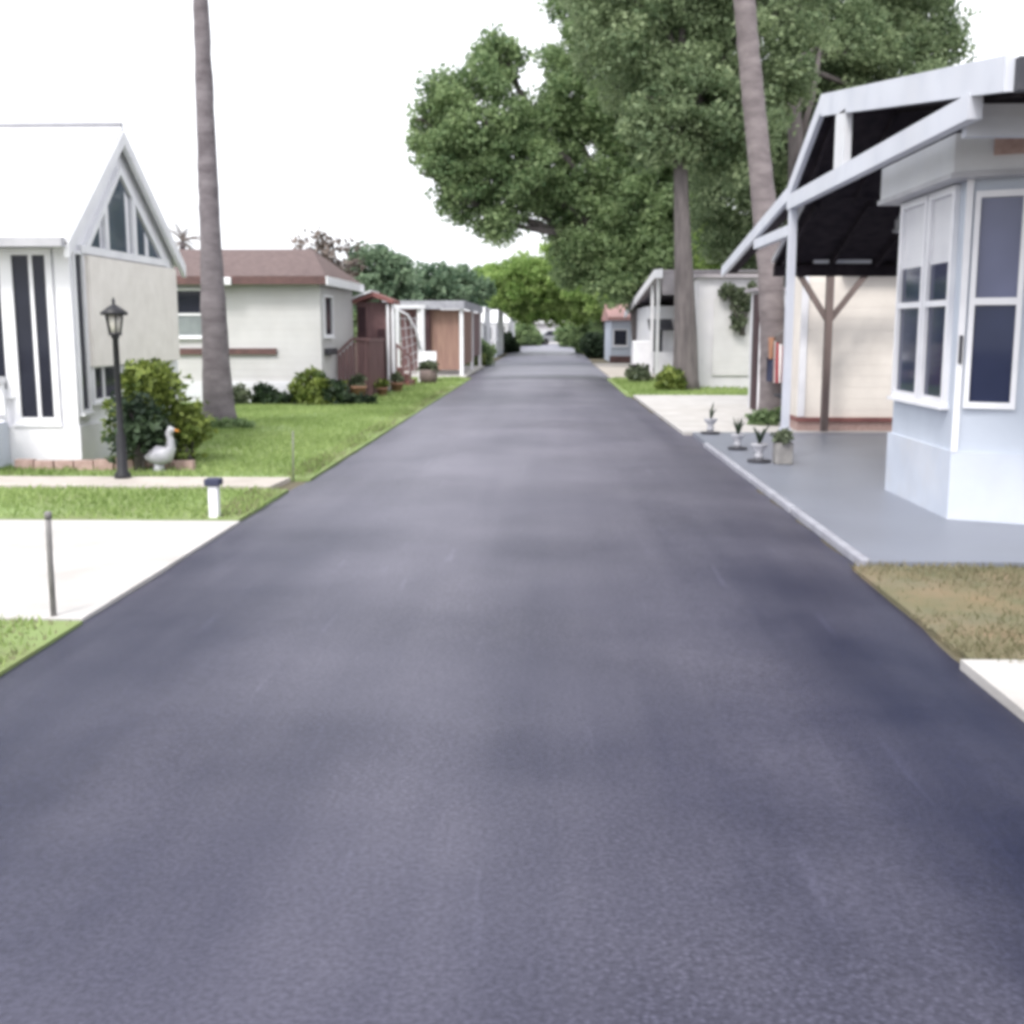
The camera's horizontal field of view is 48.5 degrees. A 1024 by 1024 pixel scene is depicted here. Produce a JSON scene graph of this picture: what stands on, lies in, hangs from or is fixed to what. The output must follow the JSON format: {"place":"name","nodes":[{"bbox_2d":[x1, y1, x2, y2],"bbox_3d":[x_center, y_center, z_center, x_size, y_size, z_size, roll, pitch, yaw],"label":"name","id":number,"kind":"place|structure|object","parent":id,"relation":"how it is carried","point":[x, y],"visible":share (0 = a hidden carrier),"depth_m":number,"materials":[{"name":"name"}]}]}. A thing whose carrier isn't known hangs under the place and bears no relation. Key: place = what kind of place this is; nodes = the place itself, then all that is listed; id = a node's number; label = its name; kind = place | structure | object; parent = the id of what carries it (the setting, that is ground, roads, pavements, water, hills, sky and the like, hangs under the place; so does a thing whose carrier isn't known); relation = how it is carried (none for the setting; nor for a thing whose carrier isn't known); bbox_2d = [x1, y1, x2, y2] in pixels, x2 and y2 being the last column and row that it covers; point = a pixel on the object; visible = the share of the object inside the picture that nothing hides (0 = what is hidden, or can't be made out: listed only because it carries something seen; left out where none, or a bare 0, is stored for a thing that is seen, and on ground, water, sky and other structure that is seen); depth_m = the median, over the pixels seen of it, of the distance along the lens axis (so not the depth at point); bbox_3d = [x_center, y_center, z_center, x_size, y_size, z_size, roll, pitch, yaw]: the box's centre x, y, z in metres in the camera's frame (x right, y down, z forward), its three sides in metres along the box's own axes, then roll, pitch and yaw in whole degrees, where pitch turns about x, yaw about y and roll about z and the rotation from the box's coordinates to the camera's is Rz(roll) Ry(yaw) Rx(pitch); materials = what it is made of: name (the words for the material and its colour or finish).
{"place":"outdoors","nodes":[
{"label":"outdoors","id":0,"kind":"place"},
{"bbox_2d":[0,620,82,675],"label":"lawn","id":1,"kind":"structure","parent":0,"point":[61,628],"depth_m":5.78,"materials":[{"name":"green plant"}]},
{"bbox_2d":[0,520,239,621],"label":"driveway","id":2,"kind":"structure","parent":0,"point":[100,565],"depth_m":7.76,"materials":[{"name":"white concrete"}]},
{"bbox_2d":[44,511,56,615],"bbox_3d":[-2.502,0.293,6.178,0.040,0.601,0.044,-3,10,-20],"label":"marker stake","id":3,"kind":"object","parent":2,"relation":"on","point":[50,564],"visible":0.89,"depth_m":6.17,"materials":[{"name":"grey metal"}]},
{"bbox_2d":[0,488,287,520],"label":"lawn","id":4,"kind":"structure","parent":0,"point":[185,517],"depth_m":9.82,"materials":[{"name":"green plant"}]},
{"bbox_2d":[204,477,222,517],"bbox_3d":[-2.474,-0.107,9.449,0.130,0.350,0.130,0,9,2],"label":"utility post","id":5,"kind":"object","parent":4,"relation":"on","point":[213,484],"visible":0.84,"depth_m":9.41,"materials":[{"name":"white paint"}]},
{"bbox_2d":[0,476,290,488],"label":"walkway","id":6,"kind":"structure","parent":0,"point":[132,482],"depth_m":11.56,"materials":[{"name":"concrete"}]},
{"bbox_2d":[100,297,131,478],"bbox_3d":[-4.046,-1.257,11.688,0.290,1.870,0.251,0,9,2],"label":"lamp post","id":7,"kind":"object","parent":6,"relation":"on","point":[113,313],"visible":0.97,"depth_m":11.65,"materials":[{"name":"black metal"}]},
{"bbox_2d":[0,378,470,481],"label":"lawn","id":8,"kind":"structure","parent":0,"point":[311,476],"depth_m":14.66,"materials":[{"name":"green plant"}]},
{"bbox_2d":[0,377,10,467],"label":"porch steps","id":9,"kind":"structure","parent":8,"relation":"on","point":[5,455],"depth_m":12.80,"materials":[{"name":"white paint"}]},
{"bbox_2d":[0,122,185,465],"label":"cottage","id":10,"kind":"structure","parent":8,"relation":"on","point":[86,236],"depth_m":13.10,"materials":[{"name":"white paint"}]},
{"bbox_2d":[0,248,15,397],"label":"window","id":11,"kind":"structure","parent":10,"relation":"in","point":[5,352],"depth_m":12.76,"materials":[{"name":"white paint"}]},
{"bbox_2d":[3,248,63,426],"bbox_3d":[-5.369,-1.944,12.749,0.560,1.970,0.075,0,9,2],"label":"window","id":12,"kind":"structure","parent":10,"relation":"in","point":[28,271],"depth_m":12.76,"materials":[{"name":"glass"}]},
{"bbox_2d":[71,250,95,415],"bbox_3d":[-4.884,-2.026,12.945,0.075,1.850,0.330,0,9,2],"label":"window","id":13,"kind":"structure","parent":10,"relation":"in","point":[77,258],"depth_m":12.95,"materials":[{"name":"white paint"}]},
{"bbox_2d":[90,364,122,404],"bbox_3d":[-4.862,-1.549,13.695,0.075,0.470,0.920,0,9,2],"label":"window","id":14,"kind":"structure","parent":10,"relation":"in","point":[102,377],"depth_m":13.56,"materials":[{"name":"white paint"}]},
{"bbox_2d":[77,167,168,266],"bbox_3d":[-4.838,-3.720,14.247,0.065,1.120,2.980,0,9,2],"label":"gable window","id":15,"kind":"structure","parent":10,"relation":"in","point":[119,229],"depth_m":14.11,"materials":[{"name":"white paint"}]},
{"bbox_2d":[14,458,195,469],"bbox_3d":[-4.520,-0.603,13.138,2.005,0.118,1.037,0,9,2],"label":"brick edging","id":16,"kind":"object","parent":8,"relation":"on","point":[104,464],"visible":0.48,"depth_m":12.64,"materials":[{"name":"brown brick"}]},
{"bbox_2d":[101,391,177,470],"bbox_3d":[-4.075,-0.888,12.541,0.776,0.928,0.799,0,9,2],"label":"shrub","id":17,"kind":"object","parent":8,"relation":"on","point":[143,430],"visible":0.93,"depth_m":12.42,"materials":[{"name":"green plant"}]},
{"bbox_2d":[100,356,193,459],"bbox_3d":[-4.132,-1.149,13.053,1.081,1.260,0.976,0,9,2],"label":"shrub","id":18,"kind":"object","parent":8,"relation":"on","point":[155,378],"visible":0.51,"depth_m":12.83,"materials":[{"name":"green plant"}]},
{"bbox_2d":[144,426,178,472],"bbox_3d":[-3.828,-0.688,12.437,0.342,0.509,0.246,-5,11,-31],"label":"goose statue","id":19,"kind":"object","parent":8,"relation":"on","point":[158,457],"visible":0.96,"depth_m":12.37,"materials":[{"name":"white ceramic"}]},
{"bbox_2d":[162,396,218,461],"bbox_3d":[-3.813,-0.971,13.268,0.788,0.841,0.797,0,9,2],"label":"shrub","id":20,"kind":"object","parent":8,"relation":"on","point":[192,433],"visible":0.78,"depth_m":13.18,"materials":[{"name":"green plant"}]},
{"bbox_2d":[0,400,424,646],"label":"grass","id":21,"kind":"structure","parent":8,"relation":"on","point":[312,420],"depth_m":13.06,"materials":[{"name":"green plant"}]},
{"bbox_2d":[193,0,236,420],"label":"palm tree","id":22,"kind":"object","parent":8,"relation":"on","point":[217,391],"visible":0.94,"depth_m":17.61,"materials":[{"name":"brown plant"}]},
{"bbox_2d":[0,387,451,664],"bbox_3d":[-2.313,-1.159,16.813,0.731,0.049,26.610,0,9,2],"label":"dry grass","id":23,"kind":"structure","parent":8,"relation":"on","point":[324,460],"depth_m":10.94,"materials":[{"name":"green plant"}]},
{"bbox_2d":[197,416,256,429],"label":"grass tuft","id":24,"kind":"object","parent":8,"relation":"on","point":[227,422],"visible":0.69,"depth_m":17.76,"materials":[{"name":"green plant"}]},
{"bbox_2d":[233,382,252,404],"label":"shrub","id":25,"kind":"object","parent":8,"relation":"on","point":[241,395],"visible":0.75,"depth_m":23.37,"materials":[{"name":"green plant"}]},
{"bbox_2d":[248,381,285,404],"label":"shrub","id":26,"kind":"object","parent":8,"relation":"on","point":[269,394],"visible":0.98,"depth_m":23.34,"materials":[{"name":"green plant"}]},
{"bbox_2d":[174,249,363,402],"bbox_3d":[-7.572,-4.269,25.853,7.740,3.320,4.720,0,9,2],"label":"mobile home","id":27,"kind":"object","parent":8,"relation":"on","point":[289,313],"visible":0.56,"depth_m":23.93,"materials":[{"name":"white paint"}]},
{"bbox_2d":[177,288,201,338],"bbox_3d":[-6.823,-4.154,23.843,0.810,1.050,0.075,0,9,2],"label":"window","id":28,"kind":"structure","parent":27,"relation":"in","point":[188,299],"depth_m":23.86,"materials":[{"name":"white glass"}]},
{"bbox_2d":[323,294,335,338],"bbox_3d":[-3.945,-4.214,24.561,0.075,0.920,0.990,0,9,2],"label":"window","id":29,"kind":"structure","parent":27,"relation":"in","point":[328,310],"depth_m":24.60,"materials":[{"name":"white paint"}]},
{"bbox_2d":[286,365,335,405],"bbox_3d":[-4.085,-2.587,23.388,1.096,0.887,0.842,0,9,2],"label":"shrub","id":30,"kind":"object","parent":8,"relation":"on","point":[307,393],"visible":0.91,"depth_m":23.25,"materials":[{"name":"green plant"}]},
{"bbox_2d":[251,389,377,404],"bbox_3d":[-4.117,-2.373,23.675,2.705,0.360,0.531,0,9,2],"label":"planting","id":31,"kind":"object","parent":8,"relation":"on","point":[360,398],"visible":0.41,"depth_m":23.55,"materials":[{"name":"green plant"}]},
{"bbox_2d":[314,378,352,404],"bbox_3d":[-3.681,-2.453,23.428,0.893,0.618,0.694,0,9,2],"label":"shrub","id":32,"kind":"object","parent":8,"relation":"on","point":[340,396],"visible":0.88,"depth_m":23.27,"materials":[{"name":"green plant"}]},
{"bbox_2d":[348,373,367,394],"bbox_3d":[-3.403,-2.777,25.116,0.446,0.607,0.473,0,9,2],"label":"flower pot","id":33,"kind":"object","parent":8,"relation":"on","point":[356,385],"visible":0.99,"depth_m":25.02,"materials":[{"name":"ceramic"}]},
{"bbox_2d":[337,290,399,395],"bbox_3d":[-3.499,-4.054,27.158,1.200,2.480,3.745,0,9,2],"label":"maroon porch","id":34,"kind":"object","parent":8,"relation":"on","point":[372,348],"visible":0.79,"depth_m":27.68,"materials":[{"name":"brown wood"}]},
{"bbox_2d":[358,307,365,374],"bbox_3d":[-3.681,-4.139,28.004,0.180,1.780,0.059,0,9,2],"label":"door","id":35,"kind":"structure","parent":34,"relation":"in","point":[361,310],"depth_m":27.90,"materials":[{"name":"brown wood"}]},
{"bbox_2d":[373,378,389,396],"bbox_3d":[-2.990,-2.871,26.175,0.391,0.457,0.335,-4,10,-23],"label":"flower pot","id":36,"kind":"object","parent":8,"relation":"on","point":[381,386],"visible":1,"depth_m":26.13,"materials":[{"name":"ceramic"}]},
{"bbox_2d":[389,370,404,392],"bbox_3d":[-2.800,-3.181,27.774,0.380,0.561,0.410,0,9,2],"label":"flower pot","id":37,"kind":"object","parent":8,"relation":"on","point":[397,378],"visible":0.99,"depth_m":27.68,"materials":[{"name":"ceramic"}]},
{"bbox_2d":[395,343,415,384],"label":"wooden steps","id":38,"kind":"structure","parent":8,"relation":"on","point":[407,380],"depth_m":30.86,"materials":[{"name":"wood"}]},
{"bbox_2d":[394,305,425,371],"bbox_3d":[-2.976,-4.918,33.255,0.900,2.250,0.225,0,9,2],"label":"garden screen","id":39,"kind":"object","parent":8,"relation":"on","point":[398,330],"visible":0.85,"depth_m":33.20,"materials":[{"name":"white wood"}]},
{"bbox_2d":[418,351,435,381],"bbox_3d":[-2.464,-4.210,33.106,0.480,0.900,0.610,0,9,2],"label":"lawn chair","id":40,"kind":"object","parent":8,"relation":"on","point":[426,355],"visible":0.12,"depth_m":33.27,"materials":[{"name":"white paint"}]},
{"bbox_2d":[416,359,439,383],"bbox_3d":[-2.380,-3.960,32.088,0.681,0.728,0.585,0,9,2],"label":"barrel planter","id":41,"kind":"object","parent":8,"relation":"on","point":[428,369],"visible":1,"depth_m":31.91,"materials":[{"name":"brown wood"}]},
{"bbox_2d":[349,375,747,402],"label":"grass","id":42,"kind":"structure","parent":8,"relation":"on","point":[409,394],"depth_m":28.26,"materials":[{"name":"green plant"}]},
{"bbox_2d":[0,377,637,665],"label":"grass","id":43,"kind":"structure","parent":0,"point":[263,501],"depth_m":13.10,"materials":[{"name":"green plant"}]},
{"bbox_2d":[400,366,484,377],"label":"driveway","id":44,"kind":"structure","parent":0,"point":[454,373],"depth_m":40.27,"materials":[{"name":"white concrete"}]},
{"bbox_2d":[382,301,482,374],"bbox_3d":[-2.741,-6.537,42.535,2.730,2.440,10.160,0,9,2],"label":"carport","id":45,"kind":"object","parent":44,"relation":"on","point":[453,339],"visible":0.84,"depth_m":37.92,"materials":[{"name":"white metal"}]},
{"bbox_2d":[0,376,1023,1023],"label":"road","id":46,"kind":"structure","parent":0,"point":[536,700],"depth_m":3.99,"materials":[{"name":"grey asphalt"}]},
{"bbox_2d":[470,375,608,379],"bbox_3d":[0.937,-4.346,36.715,4.570,0.065,2.700,0,9,2],"label":"road joint","id":47,"kind":"object","parent":46,"relation":"on","point":[546,376],"visible":0.94,"depth_m":36.61,"materials":[{"name":"asphalt"}]},
{"bbox_2d":[704,443,795,513],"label":"kerb","id":48,"kind":"structure","parent":46,"relation":"on","point":[775,497],"depth_m":11.64,"materials":[{"name":"grey concrete"}]},
{"bbox_2d":[791,508,867,565],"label":"kerb","id":49,"kind":"structure","parent":46,"relation":"on","point":[845,549],"depth_m":8.44,"materials":[{"name":"white concrete"}]},
{"bbox_2d":[0,0,1023,323],"label":"sky","id":50,"kind":"structure","parent":0,"point":[311,97],"materials":[{"name":"white"}]},
{"bbox_2d":[469,344,607,376],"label":"road beyond","id":51,"kind":"object","parent":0,"point":[551,359],"visible":0.81,"depth_m":50.56,"materials":[{"name":"asphalt"}]},
{"bbox_2d":[602,304,630,362],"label":"pink roof house","id":52,"kind":"structure","parent":0,"point":[617,337],"depth_m":53.30,"materials":[{"name":"grey"}]},
{"bbox_2d":[612,329,627,346],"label":"window","id":53,"kind":"structure","parent":52,"relation":"in","point":[620,336],"depth_m":53.23,"materials":[{"name":"black glass"}]},
{"bbox_2d":[276,342,959,662],"bbox_3d":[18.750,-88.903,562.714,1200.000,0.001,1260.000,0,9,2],"label":"ground","id":54,"kind":"structure","parent":0,"point":[290,485],"depth_m":11.56,"materials":[{"name":"grey concrete"}]},
{"bbox_2d":[169,223,199,248],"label":"palm tree","id":55,"kind":"object","parent":54,"relation":"on","point":[182,243],"visible":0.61,"depth_m":58.99,"materials":[{"name":"green plant"}]},
{"bbox_2d":[289,226,367,276],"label":"broadleaf tree","id":56,"kind":"object","parent":54,"relation":"on","point":[323,250],"visible":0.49,"depth_m":44.16,"materials":[{"name":"green plant"}]},
{"bbox_2d":[344,240,424,319],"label":"broadleaf tree","id":57,"kind":"object","parent":54,"relation":"on","point":[391,273],"visible":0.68,"depth_m":56.28,"materials":[{"name":"green plant"}]},
{"bbox_2d":[400,260,496,307],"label":"broadleaf tree","id":58,"kind":"object","parent":54,"relation":"on","point":[442,281],"visible":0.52,"depth_m":63.95,"materials":[{"name":"green plant"}]},
{"bbox_2d":[440,307,491,344],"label":"white trailer","id":59,"kind":"object","parent":54,"relation":"on","point":[485,325],"visible":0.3,"depth_m":53.72,"materials":[{"name":"white metal"}]},
{"bbox_2d":[353,292,591,341],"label":"woods","id":60,"kind":"object","parent":54,"relation":"on","point":[589,322],"depth_m":137.05,"materials":[{"name":"green plant"}]},
{"bbox_2d":[464,337,498,365],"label":"shrub","id":61,"kind":"object","parent":54,"relation":"on","point":[488,350],"visible":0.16,"depth_m":49.01,"materials":[{"name":"green plant"}]},
{"bbox_2d":[490,310,503,357],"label":"white trailer","id":62,"kind":"object","parent":54,"relation":"on","point":[496,327],"visible":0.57,"depth_m":62.95,"materials":[{"name":"white metal"}]},
{"bbox_2d":[502,313,514,336],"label":"white trailer","id":63,"kind":"object","parent":54,"relation":"on","point":[508,324],"visible":0.22,"depth_m":79.54,"materials":[{"name":"white metal"}]},
{"bbox_2d":[503,331,521,352],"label":"shrub","id":64,"kind":"object","parent":54,"relation":"on","point":[511,344],"visible":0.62,"depth_m":74.86,"materials":[{"name":"green plant"}]},
{"bbox_2d":[515,323,543,345],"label":"shrub","id":65,"kind":"object","parent":54,"relation":"on","point":[529,335],"visible":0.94,"depth_m":104.12,"materials":[{"name":"green plant"}]},
{"bbox_2d":[472,239,643,331],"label":"broadleaf tree","id":66,"kind":"object","parent":54,"relation":"on","point":[529,292],"visible":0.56,"depth_m":66.46,"materials":[{"name":"green plant"}]},
{"bbox_2d":[552,321,579,346],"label":"shrub","id":67,"kind":"object","parent":54,"relation":"on","point":[564,335],"visible":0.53,"depth_m":97.97,"materials":[{"name":"green plant"}]},
{"bbox_2d":[402,0,741,364],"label":"broadleaf tree","id":68,"kind":"object","parent":54,"relation":"on","point":[606,215],"visible":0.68,"depth_m":43.53,"materials":[{"name":"green plant"}]},
{"bbox_2d":[570,324,602,353],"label":"shrub","id":69,"kind":"object","parent":54,"relation":"on","point":[581,331],"visible":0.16,"depth_m":73.73,"materials":[{"name":"green plant"}]},
{"bbox_2d":[578,331,604,358],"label":"shrub","id":70,"kind":"object","parent":54,"relation":"on","point":[596,340],"visible":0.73,"depth_m":60.75,"materials":[{"name":"green plant"}]},
{"bbox_2d":[691,220,757,269],"bbox_3d":[8.086,-7.555,40.220,4.400,5.439,4.099,-5,10,-29],"label":"broadleaf tree","id":71,"kind":"object","parent":54,"relation":"on","point":[699,266],"visible":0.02,"depth_m":39.38,"materials":[{"name":"green plant"}]},
{"bbox_2d":[744,287,785,409],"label":"storage shed","id":72,"kind":"structure","parent":54,"relation":"on","point":[753,383],"depth_m":21.58,"materials":[{"name":"white metal"}]},
{"bbox_2d":[750,294,758,409],"bbox_3d":[4.621,-3.042,21.652,0.039,2.170,0.500,0,9,2],"label":"door","id":73,"kind":"structure","parent":72,"relation":"in","point":[755,324],"depth_m":21.57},
{"bbox_2d":[688,0,983,286],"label":"broadleaf tree","id":74,"kind":"object","parent":54,"relation":"on","point":[881,40],"visible":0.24,"depth_m":34.50,"materials":[{"name":"green plant"}]},
{"bbox_2d":[789,276,896,430],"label":"beige house","id":75,"kind":"structure","parent":54,"relation":"on","point":[862,353],"depth_m":17.10,"materials":[{"name":"beige paint"}]},
{"bbox_2d":[593,363,654,377],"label":"driveway","id":76,"kind":"structure","parent":0,"point":[611,370],"depth_m":44.65,"materials":[{"name":"concrete"}]},
{"bbox_2d":[624,269,784,376],"bbox_3d":[7.511,-6.835,41.618,5.760,3.380,16.400,0,9,2],"label":"gabled home","id":77,"kind":"object","parent":76,"relation":"on","point":[655,325],"visible":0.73,"depth_m":39.70,"materials":[{"name":"white paint"}]},
{"bbox_2d":[653,330,663,351],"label":"window","id":78,"kind":"structure","parent":77,"relation":"in","point":[661,332],"depth_m":40.38,"materials":[{"name":"white paint"}]},
{"bbox_2d":[632,341,653,369],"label":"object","id":79,"kind":"object","parent":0,"point":[641,352],"visible":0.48,"depth_m":38.81,"materials":[{"name":"white paint"}]},
{"bbox_2d":[607,378,747,396],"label":"lawn","id":80,"kind":"structure","parent":0,"point":[624,392],"depth_m":28.47,"materials":[{"name":"green plant"}]},
{"bbox_2d":[624,363,653,381],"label":"shrub","id":81,"kind":"object","parent":80,"relation":"on","point":[639,372],"visible":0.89,"depth_m":33.00,"materials":[{"name":"green plant"}]},
{"bbox_2d":[653,364,687,391],"bbox_3d":[4.014,-3.348,28.597,0.947,0.758,0.868,0,9,2],"label":"shrub","id":82,"kind":"object","parent":80,"relation":"on","point":[669,377],"visible":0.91,"depth_m":28.40,"materials":[{"name":"green plant"}]},
{"bbox_2d":[557,0,839,390],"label":"broadleaf tree","id":83,"kind":"object","parent":80,"relation":"on","point":[689,84],"visible":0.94,"depth_m":27.78,"materials":[{"name":"green plant"}]},
{"bbox_2d":[694,274,783,388],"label":"pale shed","id":84,"kind":"structure","parent":80,"relation":"on","point":[723,353],"depth_m":29.66,"materials":[{"name":"white paint"}]},
{"bbox_2d":[712,298,750,374],"bbox_3d":[5.715,-4.567,29.654,0.950,2.000,0.049,0,9,2],"label":"roller door","id":85,"kind":"structure","parent":84,"relation":"in","point":[730,350],"depth_m":29.66,"materials":[{"name":"white metal"}]},
{"bbox_2d":[718,279,757,335],"bbox_3d":[5.867,-5.270,29.329,1.141,1.426,0.461,0,9,2],"label":"vine","id":86,"kind":"object","parent":84,"relation":"attached to","point":[739,321],"visible":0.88,"depth_m":29.27,"materials":[{"name":"green plant"}]},
{"bbox_2d":[633,395,891,434],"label":"driveway","id":87,"kind":"structure","parent":0,"point":[685,414],"depth_m":21.23,"materials":[{"name":"white concrete"}]},
{"bbox_2d":[733,0,784,410],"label":"palm tree","id":88,"kind":"object","parent":87,"relation":"on","point":[771,305],"visible":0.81,"depth_m":17.93,"materials":[{"name":"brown plant"}]},
{"bbox_2d":[766,330,783,382],"bbox_3d":[4.253,-2.490,18.218,0.352,0.831,0.235,0,9,2],"label":"hanging flag","id":89,"kind":"object","parent":88,"relation":"hanging from","point":[774,371],"visible":0.76,"depth_m":18.17,"materials":[{"name":"multicoloured fabric"}]},
{"bbox_2d":[744,407,780,425],"bbox_3d":[4.232,-1.553,18.300,1.006,0.387,0.574,0,9,2],"label":"planting","id":90,"kind":"object","parent":87,"relation":"on","point":[765,417],"visible":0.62,"depth_m":18.20,"materials":[{"name":"green plant"}]},
{"bbox_2d":[692,432,1023,566],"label":"patio","id":91,"kind":"structure","parent":0,"point":[834,483],"depth_m":9.87,"materials":[{"name":"grey paint"}]},
{"bbox_2d":[701,402,719,434],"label":"potted plant","id":92,"kind":"object","parent":91,"relation":"on","point":[710,422],"visible":1,"depth_m":16.63,"materials":[{"name":"green plant"}]},
{"bbox_2d":[728,417,746,450],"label":"potted plant","id":93,"kind":"object","parent":91,"relation":"on","point":[737,438],"visible":1,"depth_m":14.46,"materials":[{"name":"green plant"}]},
{"bbox_2d":[747,424,770,463],"bbox_3d":[2.851,-0.792,13.104,0.274,0.443,0.269,0,9,2],"label":"potted plant","id":94,"kind":"object","parent":91,"relation":"on","point":[759,447],"visible":1,"depth_m":13.07,"materials":[{"name":"green plant"}]},
{"bbox_2d":[770,426,794,464],"bbox_3d":[3.058,-0.759,12.917,0.281,0.437,0.306,0,9,2],"label":"planter box","id":95,"kind":"object","parent":91,"relation":"on","point":[783,446],"visible":1,"depth_m":12.87,"materials":[{"name":"grey stone"}]},
{"bbox_2d":[721,55,1023,431],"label":"gabled carport","id":96,"kind":"object","parent":91,"relation":"on","point":[858,139],"visible":0.77,"depth_m":12.02,"materials":[{"name":"white metal"}]},
{"bbox_2d":[877,133,1023,523],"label":"bay house","id":97,"kind":"structure","parent":91,"relation":"on","point":[955,443],"depth_m":9.07,"materials":[{"name":"grey"}]},
{"bbox_2d":[887,195,928,403],"bbox_3d":[3.555,-1.882,10.189,0.075,1.780,0.780,0,9,2],"label":"window","id":98,"kind":"structure","parent":97,"relation":"in","point":[914,213],"depth_m":10.24,"materials":[{"name":"white paint"}]},
{"bbox_2d":[913,184,960,409],"bbox_3d":[3.531,-1.766,9.469,0.075,1.780,0.680,0,9,2],"label":"window","id":99,"kind":"structure","parent":97,"relation":"in","point":[944,204],"depth_m":9.47,"materials":[{"name":"white paint"}]},
{"bbox_2d":[963,189,1023,409],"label":"window","id":100,"kind":"structure","parent":97,"relation":"in","point":[997,269],"depth_m":8.83,"materials":[{"name":"glass"}]},
{"bbox_2d":[849,559,1023,662],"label":"dry lawn","id":101,"kind":"structure","parent":0,"point":[935,598],"depth_m":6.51,"materials":[{"name":"brown plant"}]},
{"bbox_2d":[960,659,1023,721],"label":"driveway","id":102,"kind":"structure","parent":0,"point":[1001,681],"depth_m":5.05,"materials":[{"name":"white concrete"}]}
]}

